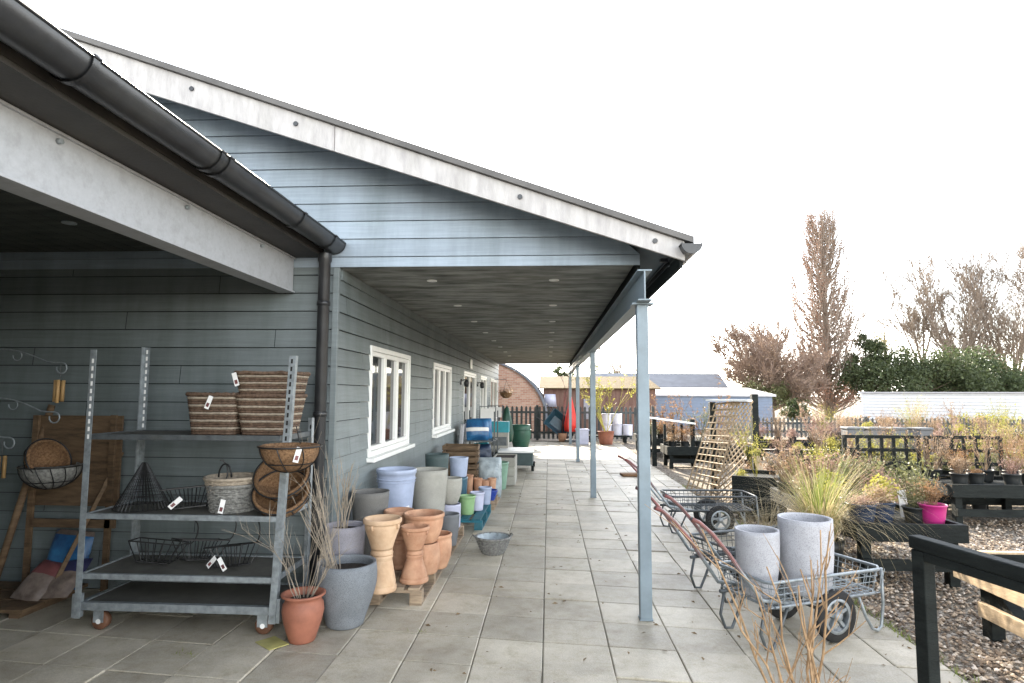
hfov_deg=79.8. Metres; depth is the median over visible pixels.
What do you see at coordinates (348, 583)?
grey planter
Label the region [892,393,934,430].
potted plant
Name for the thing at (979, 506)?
potted plant
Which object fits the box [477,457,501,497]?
planter
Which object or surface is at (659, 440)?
timber bench
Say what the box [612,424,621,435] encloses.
white pot
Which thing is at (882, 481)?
potted plant
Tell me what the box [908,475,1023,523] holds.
timber bench
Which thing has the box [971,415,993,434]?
potted plant
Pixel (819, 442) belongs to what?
potted plant
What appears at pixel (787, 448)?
potted plant
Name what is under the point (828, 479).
potted plant
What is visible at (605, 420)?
white pot
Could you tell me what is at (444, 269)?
garden centre building
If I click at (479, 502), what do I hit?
lilac pot
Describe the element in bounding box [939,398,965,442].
potted plant
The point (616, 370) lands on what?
bare tree
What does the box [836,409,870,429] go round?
potted plant
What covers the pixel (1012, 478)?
potted plant
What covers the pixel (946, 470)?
potted plant
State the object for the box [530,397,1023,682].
ground
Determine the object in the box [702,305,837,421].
bare round tree
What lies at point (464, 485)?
teal pot
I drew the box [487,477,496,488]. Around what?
terracotta pot
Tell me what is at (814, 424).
potted plant
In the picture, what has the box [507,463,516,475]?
trough
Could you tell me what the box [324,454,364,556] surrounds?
lilac grey planter
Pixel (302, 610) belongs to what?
potted plant
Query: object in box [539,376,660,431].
tin roofed shed
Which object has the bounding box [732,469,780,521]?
deep planter bench
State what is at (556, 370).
evergreen tree
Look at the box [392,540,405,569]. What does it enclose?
terracotta vase
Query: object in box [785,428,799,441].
potted plant
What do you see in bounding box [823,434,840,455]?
potted plant
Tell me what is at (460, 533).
pallet
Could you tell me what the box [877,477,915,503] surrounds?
potted plant
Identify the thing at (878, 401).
white boarded shed
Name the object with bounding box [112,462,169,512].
wire cone
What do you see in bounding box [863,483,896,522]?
potted plant
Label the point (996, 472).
potted plant
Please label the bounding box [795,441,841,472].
potted plant
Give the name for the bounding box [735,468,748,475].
plant
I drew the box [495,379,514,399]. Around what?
hanging flower basket
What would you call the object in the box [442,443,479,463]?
apple crate
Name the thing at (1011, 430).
potted plant
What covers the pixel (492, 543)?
galvanised metal tub
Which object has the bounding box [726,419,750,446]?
potted plant
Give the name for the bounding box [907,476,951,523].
potted plant
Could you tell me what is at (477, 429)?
feed bag
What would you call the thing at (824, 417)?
potted plant
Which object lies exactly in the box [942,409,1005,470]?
potted plant
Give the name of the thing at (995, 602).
open bench frame
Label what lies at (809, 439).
potted plant
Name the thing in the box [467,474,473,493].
terracotta pot
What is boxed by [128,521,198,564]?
wire trough
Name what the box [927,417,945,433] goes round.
potted plant
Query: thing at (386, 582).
terracotta vase
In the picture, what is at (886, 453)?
potted plant
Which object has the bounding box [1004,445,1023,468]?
potted plant
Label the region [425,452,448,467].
dark green pot
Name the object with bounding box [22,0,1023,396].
sky
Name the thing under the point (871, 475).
potted plant
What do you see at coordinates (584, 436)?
white box
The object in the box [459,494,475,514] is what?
green pot
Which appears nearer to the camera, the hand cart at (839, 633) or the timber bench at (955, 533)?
the hand cart at (839, 633)
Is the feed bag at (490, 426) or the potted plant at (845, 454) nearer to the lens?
the potted plant at (845, 454)
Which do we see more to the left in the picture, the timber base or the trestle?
the timber base
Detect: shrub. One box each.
[646,505,865,682]
[729,416,769,476]
[741,375,812,408]
[779,398,812,420]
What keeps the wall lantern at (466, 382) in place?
attached to the garden centre building
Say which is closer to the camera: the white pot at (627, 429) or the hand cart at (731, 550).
the hand cart at (731, 550)
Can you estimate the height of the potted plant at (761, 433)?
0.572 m
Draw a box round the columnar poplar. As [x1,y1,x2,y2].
[777,196,883,419]
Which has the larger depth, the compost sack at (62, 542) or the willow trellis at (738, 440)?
the willow trellis at (738, 440)
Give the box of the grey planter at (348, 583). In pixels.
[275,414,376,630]
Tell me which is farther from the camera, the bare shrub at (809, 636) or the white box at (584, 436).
the white box at (584, 436)
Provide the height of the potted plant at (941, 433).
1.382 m
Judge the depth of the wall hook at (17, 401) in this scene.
5.06 m
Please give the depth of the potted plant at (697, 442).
14.63 m
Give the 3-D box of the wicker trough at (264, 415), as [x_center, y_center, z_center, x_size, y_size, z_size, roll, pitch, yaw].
[-1.838,0.552,4.670,0.466,0.308,0.386,0,-5,3]
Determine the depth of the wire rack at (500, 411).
17.10 m
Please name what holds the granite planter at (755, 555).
on the hand cart at (839, 633)
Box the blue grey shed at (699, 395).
[655,388,775,429]
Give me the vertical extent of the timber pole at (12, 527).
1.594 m
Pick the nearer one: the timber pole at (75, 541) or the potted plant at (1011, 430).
the timber pole at (75, 541)
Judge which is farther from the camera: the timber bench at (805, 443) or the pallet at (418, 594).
the timber bench at (805, 443)
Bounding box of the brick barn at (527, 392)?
[498,364,547,430]
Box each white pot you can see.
[602,413,611,424]
[602,424,611,430]
[612,414,621,424]
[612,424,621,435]
[623,424,632,435]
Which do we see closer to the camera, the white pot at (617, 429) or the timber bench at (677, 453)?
the timber bench at (677, 453)
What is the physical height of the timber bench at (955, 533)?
0.560 m
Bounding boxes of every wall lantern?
[460,379,468,386]
[477,382,483,387]
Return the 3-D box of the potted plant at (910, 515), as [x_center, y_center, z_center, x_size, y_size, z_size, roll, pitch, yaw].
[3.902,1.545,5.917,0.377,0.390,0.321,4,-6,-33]
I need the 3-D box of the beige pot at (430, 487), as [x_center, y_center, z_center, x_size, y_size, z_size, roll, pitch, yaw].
[-0.959,1.816,7.040,0.430,0.690,0.430,0,-5,3]
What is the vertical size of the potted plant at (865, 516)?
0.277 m
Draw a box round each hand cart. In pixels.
[618,455,758,534]
[635,486,779,602]
[654,506,884,649]
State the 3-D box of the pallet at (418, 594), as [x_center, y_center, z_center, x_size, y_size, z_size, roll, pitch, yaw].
[-1.079,2.105,5.535,0.780,0.140,1.200,0,-5,3]
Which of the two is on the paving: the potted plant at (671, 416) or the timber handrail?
the timber handrail
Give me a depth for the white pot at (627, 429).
21.67 m
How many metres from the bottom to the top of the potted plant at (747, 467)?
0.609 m
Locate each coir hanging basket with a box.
[250,471,310,517]
[252,461,310,501]
[257,426,322,472]
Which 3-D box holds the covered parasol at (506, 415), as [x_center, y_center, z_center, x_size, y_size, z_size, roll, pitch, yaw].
[-0.157,2.582,18.188,0.500,1.360,0.500,0,-5,3]
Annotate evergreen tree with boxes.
[552,364,575,375]
[828,341,1001,404]
[840,333,888,391]
[909,345,1023,391]
[982,353,1023,391]
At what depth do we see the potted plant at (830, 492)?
6.28 m
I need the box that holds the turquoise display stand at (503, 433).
[491,421,509,456]
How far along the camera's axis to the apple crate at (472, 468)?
9.71 m
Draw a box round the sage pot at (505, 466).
[502,461,508,489]
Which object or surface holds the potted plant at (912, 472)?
on the timber bench at (955, 533)
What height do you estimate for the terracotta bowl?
0.250 m
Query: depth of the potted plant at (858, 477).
6.80 m
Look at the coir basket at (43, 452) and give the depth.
5.11 m
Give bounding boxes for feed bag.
[466,419,488,439]
[472,418,491,437]
[479,444,491,456]
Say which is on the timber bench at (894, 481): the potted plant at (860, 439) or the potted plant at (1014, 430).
the potted plant at (860, 439)
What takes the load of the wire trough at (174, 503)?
on the plant trolley
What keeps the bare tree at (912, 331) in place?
on the ground at (679, 473)
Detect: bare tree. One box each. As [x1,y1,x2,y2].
[598,346,654,372]
[854,240,961,361]
[880,232,1023,357]
[932,218,1023,374]
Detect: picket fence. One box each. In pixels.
[498,405,654,440]
[759,416,1023,437]
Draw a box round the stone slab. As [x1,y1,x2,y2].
[459,423,466,443]
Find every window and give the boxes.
[360,345,414,462]
[427,362,454,437]
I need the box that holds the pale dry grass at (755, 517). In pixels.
[690,488,793,545]
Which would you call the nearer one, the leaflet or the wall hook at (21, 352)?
the leaflet
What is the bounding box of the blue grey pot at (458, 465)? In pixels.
[449,456,467,476]
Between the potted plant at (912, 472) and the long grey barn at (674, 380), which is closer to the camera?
the potted plant at (912, 472)
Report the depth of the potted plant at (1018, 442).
11.62 m
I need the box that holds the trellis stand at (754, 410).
[706,394,762,488]
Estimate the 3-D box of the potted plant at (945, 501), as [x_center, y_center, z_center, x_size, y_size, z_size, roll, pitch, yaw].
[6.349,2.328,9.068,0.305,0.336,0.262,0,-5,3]
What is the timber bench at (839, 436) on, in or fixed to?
on the ground at (679, 473)
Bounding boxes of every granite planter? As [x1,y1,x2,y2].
[734,524,779,598]
[777,512,833,597]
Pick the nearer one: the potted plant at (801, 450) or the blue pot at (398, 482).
the blue pot at (398, 482)
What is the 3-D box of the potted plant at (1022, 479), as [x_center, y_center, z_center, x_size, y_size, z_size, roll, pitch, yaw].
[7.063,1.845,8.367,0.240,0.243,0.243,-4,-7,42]
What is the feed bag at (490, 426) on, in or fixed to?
on the display rack at (494, 439)
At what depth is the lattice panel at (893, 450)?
9.45 m
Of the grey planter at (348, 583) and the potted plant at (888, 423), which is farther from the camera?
the potted plant at (888, 423)
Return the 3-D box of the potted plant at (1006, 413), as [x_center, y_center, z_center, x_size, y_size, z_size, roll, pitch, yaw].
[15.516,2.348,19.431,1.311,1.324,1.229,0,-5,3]
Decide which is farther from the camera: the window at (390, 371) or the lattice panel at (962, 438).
the lattice panel at (962, 438)
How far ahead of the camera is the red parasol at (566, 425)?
21.93 m
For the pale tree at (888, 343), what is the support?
on the ground at (679, 473)
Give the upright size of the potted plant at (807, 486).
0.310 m
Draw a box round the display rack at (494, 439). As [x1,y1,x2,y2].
[463,410,497,455]
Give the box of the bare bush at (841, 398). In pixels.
[812,381,859,417]
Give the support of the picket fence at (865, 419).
on the ground at (679, 473)
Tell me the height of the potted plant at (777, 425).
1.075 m
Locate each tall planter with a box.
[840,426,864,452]
[863,427,884,466]
[885,427,906,466]
[906,427,933,454]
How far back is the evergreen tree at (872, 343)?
42.26 m
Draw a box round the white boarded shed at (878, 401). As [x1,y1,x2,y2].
[858,392,1023,433]
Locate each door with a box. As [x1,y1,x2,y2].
[459,371,475,443]
[477,375,486,413]
[488,378,497,420]
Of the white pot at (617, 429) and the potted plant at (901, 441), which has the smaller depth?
the potted plant at (901, 441)
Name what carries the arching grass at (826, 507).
on the ground at (679, 473)
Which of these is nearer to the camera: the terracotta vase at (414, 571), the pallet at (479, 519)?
the terracotta vase at (414, 571)
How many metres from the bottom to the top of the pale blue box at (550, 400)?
0.550 m
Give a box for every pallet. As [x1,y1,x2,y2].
[370,569,442,605]
[450,523,463,557]
[460,504,490,529]
[490,492,499,509]
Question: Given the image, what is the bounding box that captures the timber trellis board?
[21,415,123,591]
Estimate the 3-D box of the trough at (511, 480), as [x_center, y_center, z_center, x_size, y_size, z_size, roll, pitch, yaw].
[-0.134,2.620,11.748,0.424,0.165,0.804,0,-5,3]
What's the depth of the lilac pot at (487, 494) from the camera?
8.63 m
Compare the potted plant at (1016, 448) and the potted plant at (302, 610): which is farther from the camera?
the potted plant at (1016, 448)
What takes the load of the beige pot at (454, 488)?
on the lilac pot at (455, 507)
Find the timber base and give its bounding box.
[0,581,87,618]
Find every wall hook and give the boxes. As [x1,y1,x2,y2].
[0,349,67,373]
[0,397,59,423]
[0,436,14,448]
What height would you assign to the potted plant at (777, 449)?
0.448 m
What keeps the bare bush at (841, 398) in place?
on the ground at (679, 473)
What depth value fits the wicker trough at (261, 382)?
4.51 m
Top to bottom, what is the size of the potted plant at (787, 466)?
0.648 m
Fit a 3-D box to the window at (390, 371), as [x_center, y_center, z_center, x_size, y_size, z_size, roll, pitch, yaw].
[-1.428,0.716,7.234,0.180,1.205,1.900,0,-5,3]
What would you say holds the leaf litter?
on the paving
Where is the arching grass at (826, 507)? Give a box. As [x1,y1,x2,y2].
[714,436,950,579]
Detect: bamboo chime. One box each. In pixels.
[0,444,6,477]
[52,368,65,402]
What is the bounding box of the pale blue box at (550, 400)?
[544,394,556,406]
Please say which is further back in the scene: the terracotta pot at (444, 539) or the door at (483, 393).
the door at (483, 393)
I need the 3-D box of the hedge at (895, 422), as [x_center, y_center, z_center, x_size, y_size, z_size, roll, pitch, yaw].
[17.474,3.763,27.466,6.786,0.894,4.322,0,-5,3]
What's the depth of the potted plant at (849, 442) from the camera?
12.42 m
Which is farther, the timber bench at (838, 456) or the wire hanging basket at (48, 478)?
the timber bench at (838, 456)
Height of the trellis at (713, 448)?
1.628 m
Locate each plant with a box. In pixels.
[226,480,348,644]
[569,361,635,444]
[650,390,694,436]
[650,422,660,437]
[656,417,673,437]
[663,432,679,445]
[666,423,679,438]
[669,380,731,440]
[670,423,694,446]
[675,399,708,446]
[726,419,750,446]
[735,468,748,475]
[737,458,771,469]
[752,443,815,495]
[759,407,795,440]
[759,421,769,441]
[761,432,806,480]
[769,435,788,454]
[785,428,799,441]
[787,476,823,503]
[790,461,824,483]
[792,442,805,455]
[795,405,842,450]
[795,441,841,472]
[796,401,826,441]
[797,422,837,454]
[803,450,848,483]
[810,467,853,496]
[811,404,840,432]
[816,480,843,512]
[823,422,840,441]
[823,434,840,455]
[824,445,879,495]
[830,449,887,495]
[834,417,856,429]
[835,432,864,456]
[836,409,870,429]
[845,493,882,522]
[847,489,870,500]
[849,423,911,471]
[855,466,900,493]
[856,413,905,455]
[859,421,873,426]
[862,473,909,501]
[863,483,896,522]
[864,443,878,456]
[870,408,893,426]
[874,415,898,426]
[875,454,939,504]
[877,445,915,474]
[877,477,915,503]
[886,433,913,456]
[888,399,944,426]
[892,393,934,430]
[897,482,928,523]
[900,421,960,480]
[903,442,936,474]
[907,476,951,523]
[913,435,936,455]
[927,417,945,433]
[931,455,949,474]
[933,493,949,510]
[934,411,970,467]
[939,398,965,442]
[940,447,973,471]
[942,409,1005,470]
[947,453,978,483]
[955,412,1002,468]
[955,422,966,434]
[957,421,1003,481]
[966,468,986,483]
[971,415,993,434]
[971,505,986,508]
[973,417,1023,459]
[974,395,1022,434]
[979,446,1012,475]
[985,408,1015,449]
[990,432,1023,472]
[993,404,1023,451]
[993,454,1023,484]
[1000,430,1023,471]
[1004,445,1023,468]
[1006,431,1023,454]
[1018,470,1023,484]
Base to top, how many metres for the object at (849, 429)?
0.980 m
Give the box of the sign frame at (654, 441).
[650,417,695,466]
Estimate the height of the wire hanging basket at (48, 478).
0.205 m
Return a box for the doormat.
[620,472,636,476]
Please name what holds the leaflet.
on the paving
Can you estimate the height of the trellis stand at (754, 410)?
1.740 m
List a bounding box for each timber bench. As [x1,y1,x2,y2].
[633,433,679,456]
[660,443,751,468]
[748,439,973,461]
[765,452,947,478]
[770,487,968,586]
[801,470,988,508]
[810,432,1023,449]
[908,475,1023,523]
[978,455,1023,469]
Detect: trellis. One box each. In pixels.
[686,401,737,499]
[711,400,753,502]
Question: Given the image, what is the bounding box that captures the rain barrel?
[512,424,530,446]
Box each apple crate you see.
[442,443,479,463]
[448,463,478,481]
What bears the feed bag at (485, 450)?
on the display rack at (494, 439)
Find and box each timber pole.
[0,404,54,577]
[55,452,123,578]
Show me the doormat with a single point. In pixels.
(628, 474)
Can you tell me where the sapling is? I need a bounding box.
[558,364,568,441]
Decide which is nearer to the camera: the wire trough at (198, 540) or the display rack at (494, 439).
the wire trough at (198, 540)
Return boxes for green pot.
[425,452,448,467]
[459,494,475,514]
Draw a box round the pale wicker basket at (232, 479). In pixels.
[203,463,253,491]
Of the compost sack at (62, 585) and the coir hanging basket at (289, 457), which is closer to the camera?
the coir hanging basket at (289, 457)
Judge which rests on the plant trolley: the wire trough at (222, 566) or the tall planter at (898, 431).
the wire trough at (222, 566)
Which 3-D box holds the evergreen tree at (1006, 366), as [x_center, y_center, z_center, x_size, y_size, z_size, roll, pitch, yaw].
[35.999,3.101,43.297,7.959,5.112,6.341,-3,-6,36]
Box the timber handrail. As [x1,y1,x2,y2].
[908,535,1023,682]
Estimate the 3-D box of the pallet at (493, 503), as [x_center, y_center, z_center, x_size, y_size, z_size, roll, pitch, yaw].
[-0.685,2.454,9.584,0.920,0.140,1.200,0,-5,3]
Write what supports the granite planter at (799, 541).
on the hand cart at (839, 633)
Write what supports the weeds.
on the ground at (679, 473)
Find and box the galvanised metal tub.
[473,532,512,555]
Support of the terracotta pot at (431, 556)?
on the pallet at (418, 594)
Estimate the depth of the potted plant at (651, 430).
17.18 m
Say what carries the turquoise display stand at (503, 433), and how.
on the paving
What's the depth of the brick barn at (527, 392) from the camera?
26.92 m
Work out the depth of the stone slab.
12.02 m
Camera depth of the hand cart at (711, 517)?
7.50 m
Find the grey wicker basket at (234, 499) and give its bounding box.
[205,484,254,513]
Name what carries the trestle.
on the paving
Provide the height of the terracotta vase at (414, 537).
0.230 m
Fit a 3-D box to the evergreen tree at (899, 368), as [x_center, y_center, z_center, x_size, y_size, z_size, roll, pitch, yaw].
[26.220,2.679,40.292,9.239,5.336,7.613,0,-5,3]
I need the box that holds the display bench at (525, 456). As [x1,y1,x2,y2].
[498,447,534,470]
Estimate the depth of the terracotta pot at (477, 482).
9.28 m
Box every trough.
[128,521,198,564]
[160,460,227,509]
[171,521,236,560]
[185,392,241,434]
[203,522,261,570]
[231,370,310,405]
[234,394,307,434]
[493,454,516,466]
[506,472,516,485]
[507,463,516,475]
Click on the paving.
(55, 643)
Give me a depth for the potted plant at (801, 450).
12.48 m
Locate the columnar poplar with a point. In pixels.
(820, 312)
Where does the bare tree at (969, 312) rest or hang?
on the ground at (679, 473)
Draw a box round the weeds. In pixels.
[171,485,979,682]
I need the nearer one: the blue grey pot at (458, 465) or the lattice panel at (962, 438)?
the blue grey pot at (458, 465)
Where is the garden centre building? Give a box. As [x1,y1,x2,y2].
[0,27,702,620]
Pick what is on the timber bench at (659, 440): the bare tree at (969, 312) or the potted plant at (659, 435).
the potted plant at (659, 435)
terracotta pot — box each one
[422,541,439,575]
[424,530,451,569]
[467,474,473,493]
[473,477,482,490]
[482,479,489,485]
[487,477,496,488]
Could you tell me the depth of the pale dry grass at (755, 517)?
7.09 m
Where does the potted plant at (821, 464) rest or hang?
on the timber bench at (955, 533)
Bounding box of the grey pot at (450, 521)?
[441,511,459,545]
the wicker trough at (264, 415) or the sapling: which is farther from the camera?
the sapling
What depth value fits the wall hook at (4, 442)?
5.05 m
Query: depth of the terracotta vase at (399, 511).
5.47 m
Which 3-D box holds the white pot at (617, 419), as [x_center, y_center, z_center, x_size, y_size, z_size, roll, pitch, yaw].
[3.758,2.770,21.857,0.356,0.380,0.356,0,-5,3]
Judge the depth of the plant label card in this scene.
6.05 m
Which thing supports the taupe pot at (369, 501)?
on the pallet at (418, 594)
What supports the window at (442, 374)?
in the garden centre building
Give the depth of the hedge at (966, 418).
26.64 m
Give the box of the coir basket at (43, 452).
[23,438,71,472]
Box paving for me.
[0,442,967,682]
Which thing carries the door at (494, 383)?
in the garden centre building
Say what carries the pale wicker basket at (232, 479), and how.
in the grey wicker basket at (234, 499)
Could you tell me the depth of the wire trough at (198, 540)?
4.70 m
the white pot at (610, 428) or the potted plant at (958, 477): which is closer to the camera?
the potted plant at (958, 477)
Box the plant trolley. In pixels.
[71,347,313,634]
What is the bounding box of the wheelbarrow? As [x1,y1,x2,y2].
[537,404,573,437]
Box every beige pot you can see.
[412,467,447,510]
[445,476,461,504]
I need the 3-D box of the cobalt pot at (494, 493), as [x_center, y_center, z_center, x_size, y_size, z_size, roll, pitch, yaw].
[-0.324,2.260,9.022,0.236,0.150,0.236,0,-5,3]
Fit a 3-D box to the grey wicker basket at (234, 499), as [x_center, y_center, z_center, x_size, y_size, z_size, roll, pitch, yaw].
[-2.097,1.165,4.601,0.388,0.205,0.393,0,-5,3]
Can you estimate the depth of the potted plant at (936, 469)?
8.77 m
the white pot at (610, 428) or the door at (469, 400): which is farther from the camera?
the white pot at (610, 428)
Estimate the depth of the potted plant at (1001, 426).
14.74 m
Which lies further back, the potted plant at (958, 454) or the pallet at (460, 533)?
the potted plant at (958, 454)
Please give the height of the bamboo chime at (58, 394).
0.317 m
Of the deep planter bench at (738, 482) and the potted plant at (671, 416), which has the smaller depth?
the deep planter bench at (738, 482)
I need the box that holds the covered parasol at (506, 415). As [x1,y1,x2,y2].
[503,405,513,441]
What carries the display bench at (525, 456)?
on the paving
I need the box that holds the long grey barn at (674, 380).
[595,373,727,387]
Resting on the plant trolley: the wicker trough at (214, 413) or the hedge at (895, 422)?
the wicker trough at (214, 413)
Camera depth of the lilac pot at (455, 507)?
7.10 m
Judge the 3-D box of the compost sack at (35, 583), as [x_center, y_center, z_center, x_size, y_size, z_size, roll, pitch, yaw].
[-3.798,1.925,4.932,0.244,0.109,0.360,8,34,4]
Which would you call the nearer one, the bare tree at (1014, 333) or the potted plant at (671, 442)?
the potted plant at (671, 442)
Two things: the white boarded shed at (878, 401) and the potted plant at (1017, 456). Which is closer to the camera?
the potted plant at (1017, 456)
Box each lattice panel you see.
[841,435,921,475]
[923,435,1003,475]
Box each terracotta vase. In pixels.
[363,514,401,556]
[373,554,396,594]
[384,507,413,540]
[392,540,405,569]
[399,554,428,584]
[400,523,429,555]
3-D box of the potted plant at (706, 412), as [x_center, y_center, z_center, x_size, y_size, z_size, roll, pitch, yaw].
[5.110,2.058,15.822,1.496,2.096,1.372,3,-6,-33]
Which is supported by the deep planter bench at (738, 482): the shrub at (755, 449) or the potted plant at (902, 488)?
the shrub at (755, 449)
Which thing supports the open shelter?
on the paving
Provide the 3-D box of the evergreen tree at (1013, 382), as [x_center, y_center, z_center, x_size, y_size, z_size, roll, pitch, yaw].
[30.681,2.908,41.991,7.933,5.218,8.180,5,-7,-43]
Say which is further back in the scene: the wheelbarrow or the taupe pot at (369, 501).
the wheelbarrow
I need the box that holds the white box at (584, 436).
[575,428,588,444]
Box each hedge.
[827,414,975,433]
[945,411,1021,430]
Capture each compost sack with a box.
[10,559,61,600]
[40,558,92,598]
[46,529,94,589]
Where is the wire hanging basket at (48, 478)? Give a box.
[16,462,82,489]
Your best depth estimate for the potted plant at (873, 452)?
12.40 m
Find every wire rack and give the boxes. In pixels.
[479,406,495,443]
[488,405,502,420]
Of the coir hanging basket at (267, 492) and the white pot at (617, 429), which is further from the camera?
the white pot at (617, 429)
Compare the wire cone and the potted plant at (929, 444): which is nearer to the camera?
the wire cone
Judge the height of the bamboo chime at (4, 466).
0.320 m
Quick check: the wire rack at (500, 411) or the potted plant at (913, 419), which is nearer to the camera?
the potted plant at (913, 419)
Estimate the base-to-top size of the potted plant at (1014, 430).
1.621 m
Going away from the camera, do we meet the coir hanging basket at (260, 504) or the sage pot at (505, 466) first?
the coir hanging basket at (260, 504)
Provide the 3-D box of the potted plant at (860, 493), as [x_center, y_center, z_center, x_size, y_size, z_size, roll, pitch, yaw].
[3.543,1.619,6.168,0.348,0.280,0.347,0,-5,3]
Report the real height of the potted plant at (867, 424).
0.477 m
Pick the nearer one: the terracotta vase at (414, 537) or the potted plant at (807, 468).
the terracotta vase at (414, 537)
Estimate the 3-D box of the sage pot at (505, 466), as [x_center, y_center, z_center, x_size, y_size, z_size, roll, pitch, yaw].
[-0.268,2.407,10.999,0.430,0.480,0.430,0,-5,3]
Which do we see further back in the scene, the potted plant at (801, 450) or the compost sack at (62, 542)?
the potted plant at (801, 450)
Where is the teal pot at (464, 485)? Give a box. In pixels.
[458,476,467,502]
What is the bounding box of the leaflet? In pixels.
[255,636,288,649]
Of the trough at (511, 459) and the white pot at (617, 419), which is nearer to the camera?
the trough at (511, 459)
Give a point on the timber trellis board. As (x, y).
(68, 431)
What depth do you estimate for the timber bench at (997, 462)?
11.56 m
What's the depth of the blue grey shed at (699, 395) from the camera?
30.34 m
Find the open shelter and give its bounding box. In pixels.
[0,0,346,585]
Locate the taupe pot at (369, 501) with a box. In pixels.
[351,488,389,555]
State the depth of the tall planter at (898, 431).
14.38 m
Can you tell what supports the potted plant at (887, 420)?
on the timber bench at (839, 436)
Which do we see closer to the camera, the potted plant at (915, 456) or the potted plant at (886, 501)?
the potted plant at (886, 501)
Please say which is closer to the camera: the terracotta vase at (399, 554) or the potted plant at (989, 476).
the terracotta vase at (399, 554)
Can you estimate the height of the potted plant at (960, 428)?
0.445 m
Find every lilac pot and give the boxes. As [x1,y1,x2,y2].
[444,502,460,526]
[470,491,484,510]
[478,486,491,504]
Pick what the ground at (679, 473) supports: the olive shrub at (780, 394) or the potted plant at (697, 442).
the olive shrub at (780, 394)
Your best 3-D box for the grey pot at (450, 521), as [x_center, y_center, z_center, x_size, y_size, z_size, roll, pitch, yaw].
[-0.660,1.943,6.336,0.230,0.320,0.230,0,-5,3]
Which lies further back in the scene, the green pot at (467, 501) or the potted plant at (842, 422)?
the potted plant at (842, 422)
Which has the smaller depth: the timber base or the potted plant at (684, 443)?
the timber base
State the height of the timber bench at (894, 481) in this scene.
0.480 m
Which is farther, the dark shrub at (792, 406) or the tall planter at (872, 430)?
the dark shrub at (792, 406)
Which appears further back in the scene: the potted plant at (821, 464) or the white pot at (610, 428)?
the white pot at (610, 428)
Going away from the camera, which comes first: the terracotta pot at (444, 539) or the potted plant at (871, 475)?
the terracotta pot at (444, 539)
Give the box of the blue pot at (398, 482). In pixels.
[376,466,416,507]
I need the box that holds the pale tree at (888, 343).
[859,320,919,388]
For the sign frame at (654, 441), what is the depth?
14.61 m
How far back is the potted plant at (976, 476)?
8.32 m
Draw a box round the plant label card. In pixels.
[897,490,907,516]
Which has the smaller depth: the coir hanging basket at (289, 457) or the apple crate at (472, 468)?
the coir hanging basket at (289, 457)
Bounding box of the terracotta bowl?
[403,509,444,543]
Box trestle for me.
[589,435,629,442]
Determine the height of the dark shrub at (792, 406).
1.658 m
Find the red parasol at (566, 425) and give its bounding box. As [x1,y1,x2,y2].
[564,400,575,441]
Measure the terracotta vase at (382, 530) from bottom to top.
0.288 m
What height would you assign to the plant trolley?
2.069 m
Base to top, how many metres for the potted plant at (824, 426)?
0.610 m
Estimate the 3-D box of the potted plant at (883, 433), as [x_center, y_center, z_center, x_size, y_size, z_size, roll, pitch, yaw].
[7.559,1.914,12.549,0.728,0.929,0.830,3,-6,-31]
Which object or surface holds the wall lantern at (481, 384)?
attached to the garden centre building
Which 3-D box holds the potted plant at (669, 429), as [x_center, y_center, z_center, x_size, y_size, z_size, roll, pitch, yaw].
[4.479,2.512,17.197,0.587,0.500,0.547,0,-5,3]
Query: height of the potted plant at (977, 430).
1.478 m
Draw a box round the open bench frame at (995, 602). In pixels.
[953,550,1023,640]
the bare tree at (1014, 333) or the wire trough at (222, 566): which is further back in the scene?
the bare tree at (1014, 333)
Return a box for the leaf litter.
[426,459,977,682]
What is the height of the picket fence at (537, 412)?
1.310 m
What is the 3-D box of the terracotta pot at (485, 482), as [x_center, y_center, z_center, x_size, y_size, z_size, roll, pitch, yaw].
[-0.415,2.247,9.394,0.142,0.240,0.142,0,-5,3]
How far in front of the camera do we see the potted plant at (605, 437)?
20.82 m
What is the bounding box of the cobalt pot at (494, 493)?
[491,489,497,500]
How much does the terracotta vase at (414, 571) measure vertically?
0.220 m
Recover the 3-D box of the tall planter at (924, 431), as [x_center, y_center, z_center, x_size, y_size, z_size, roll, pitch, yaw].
[9.680,2.527,14.483,0.400,0.980,0.400,1,-5,-14]

